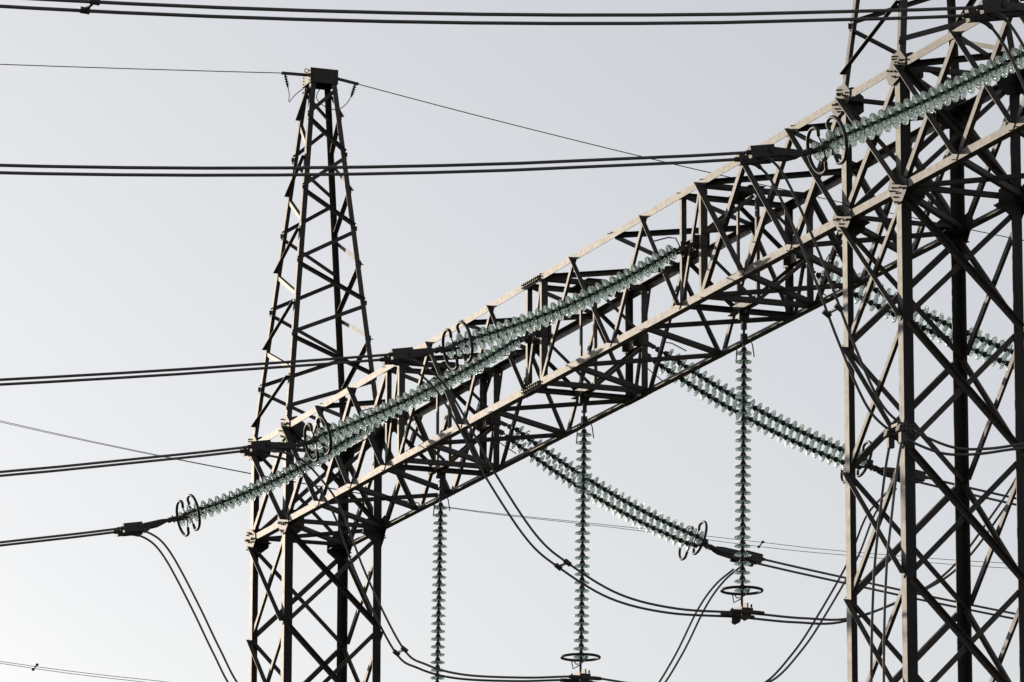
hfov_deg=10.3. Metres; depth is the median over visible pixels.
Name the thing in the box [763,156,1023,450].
jumper cable
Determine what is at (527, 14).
conductor
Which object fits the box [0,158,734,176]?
conductor
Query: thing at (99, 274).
sky
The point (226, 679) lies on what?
jumper cable
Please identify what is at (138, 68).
shield wire
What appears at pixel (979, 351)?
tension insulator string
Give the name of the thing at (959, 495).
lattice tower
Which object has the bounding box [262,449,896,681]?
jumper cable
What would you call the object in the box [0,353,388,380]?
conductor
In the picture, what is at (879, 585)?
conductor
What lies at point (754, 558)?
tension insulator string
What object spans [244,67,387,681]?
lattice tower
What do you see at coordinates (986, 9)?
tension insulator string
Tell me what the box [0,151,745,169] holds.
conductor
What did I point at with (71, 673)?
distant wire
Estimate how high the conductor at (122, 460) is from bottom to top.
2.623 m
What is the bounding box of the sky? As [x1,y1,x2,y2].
[0,0,1023,681]
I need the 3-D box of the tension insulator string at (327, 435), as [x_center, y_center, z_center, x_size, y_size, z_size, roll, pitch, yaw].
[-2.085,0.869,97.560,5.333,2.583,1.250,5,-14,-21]
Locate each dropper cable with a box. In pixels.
[870,448,889,681]
[882,442,902,681]
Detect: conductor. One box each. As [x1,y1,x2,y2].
[0,4,963,24]
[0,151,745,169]
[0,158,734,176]
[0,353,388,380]
[0,359,379,385]
[0,446,247,472]
[0,450,239,476]
[0,527,120,543]
[0,531,113,546]
[32,0,977,16]
[757,563,1013,619]
[765,559,1014,614]
[918,481,1015,505]
[928,477,1015,499]
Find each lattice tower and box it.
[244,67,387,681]
[831,0,1023,681]
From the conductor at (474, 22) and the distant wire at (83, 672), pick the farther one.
the distant wire at (83, 672)
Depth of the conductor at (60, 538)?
102.64 m
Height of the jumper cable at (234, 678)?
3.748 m
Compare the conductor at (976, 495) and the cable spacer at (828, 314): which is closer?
the cable spacer at (828, 314)
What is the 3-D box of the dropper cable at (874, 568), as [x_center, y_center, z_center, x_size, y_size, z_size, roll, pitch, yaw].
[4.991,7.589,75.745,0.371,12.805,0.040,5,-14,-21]
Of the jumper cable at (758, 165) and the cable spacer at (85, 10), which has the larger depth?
the jumper cable at (758, 165)
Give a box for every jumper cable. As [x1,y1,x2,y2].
[131,534,733,681]
[138,530,740,681]
[254,453,885,681]
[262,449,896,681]
[393,363,1015,624]
[402,358,1004,620]
[751,163,1023,455]
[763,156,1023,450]
[979,20,1023,87]
[993,12,1023,49]
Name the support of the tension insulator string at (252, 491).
attached to the lattice girder at (486, 419)
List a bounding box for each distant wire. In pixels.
[0,661,164,681]
[0,663,141,681]
[2,421,1017,563]
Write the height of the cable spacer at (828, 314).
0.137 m
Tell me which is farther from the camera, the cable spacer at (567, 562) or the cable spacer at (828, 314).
the cable spacer at (567, 562)
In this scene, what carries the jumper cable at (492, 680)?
hanging from the tension insulator string at (327, 435)
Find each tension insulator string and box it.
[113,408,396,536]
[239,330,539,461]
[379,237,697,370]
[500,420,764,566]
[648,341,927,483]
[733,44,1023,174]
[805,254,1013,372]
[962,0,1023,22]
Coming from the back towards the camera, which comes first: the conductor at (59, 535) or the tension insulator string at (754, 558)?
the tension insulator string at (754, 558)
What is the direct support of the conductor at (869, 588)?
attached to the tension insulator string at (754, 558)
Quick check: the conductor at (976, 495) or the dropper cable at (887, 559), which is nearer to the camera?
the dropper cable at (887, 559)
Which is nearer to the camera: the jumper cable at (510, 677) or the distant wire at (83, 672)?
the jumper cable at (510, 677)
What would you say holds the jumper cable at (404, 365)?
hanging from the tension insulator string at (459, 345)
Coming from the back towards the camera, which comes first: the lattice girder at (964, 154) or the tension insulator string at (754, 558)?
the tension insulator string at (754, 558)
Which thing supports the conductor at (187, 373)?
attached to the tension insulator string at (459, 345)
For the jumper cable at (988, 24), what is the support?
hanging from the tension insulator string at (986, 9)
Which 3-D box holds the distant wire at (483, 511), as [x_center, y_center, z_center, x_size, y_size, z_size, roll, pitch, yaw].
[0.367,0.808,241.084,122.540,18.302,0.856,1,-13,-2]
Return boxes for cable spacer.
[79,0,99,13]
[392,646,407,656]
[554,559,571,570]
[822,303,843,317]
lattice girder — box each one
[250,67,1008,546]
[893,0,1023,202]
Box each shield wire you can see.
[0,64,278,72]
[359,84,1023,240]
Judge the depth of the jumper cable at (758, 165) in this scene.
77.32 m
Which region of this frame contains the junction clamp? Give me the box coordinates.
[883,420,914,448]
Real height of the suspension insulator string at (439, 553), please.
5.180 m
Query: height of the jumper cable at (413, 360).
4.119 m
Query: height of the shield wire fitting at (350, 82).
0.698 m
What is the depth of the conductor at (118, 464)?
95.68 m
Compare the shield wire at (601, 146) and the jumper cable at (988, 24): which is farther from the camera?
the shield wire at (601, 146)
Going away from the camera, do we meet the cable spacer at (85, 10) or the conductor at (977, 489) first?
the cable spacer at (85, 10)
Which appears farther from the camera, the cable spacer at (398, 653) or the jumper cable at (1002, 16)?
the cable spacer at (398, 653)
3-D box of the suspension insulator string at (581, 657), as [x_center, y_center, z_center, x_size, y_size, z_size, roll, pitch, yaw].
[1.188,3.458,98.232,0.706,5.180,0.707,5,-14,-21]
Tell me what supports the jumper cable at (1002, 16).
hanging from the tension insulator string at (986, 9)
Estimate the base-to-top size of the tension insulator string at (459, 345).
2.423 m
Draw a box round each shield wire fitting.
[281,68,306,101]
[316,77,358,109]
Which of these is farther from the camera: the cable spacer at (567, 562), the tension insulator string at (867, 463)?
the tension insulator string at (867, 463)
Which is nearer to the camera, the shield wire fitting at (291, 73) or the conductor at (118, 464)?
the conductor at (118, 464)
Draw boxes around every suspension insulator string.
[430,469,449,681]
[560,393,601,681]
[719,309,764,624]
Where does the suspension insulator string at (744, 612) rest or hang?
hanging from the lattice girder at (486, 419)
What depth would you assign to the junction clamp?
76.91 m
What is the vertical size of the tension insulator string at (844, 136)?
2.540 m

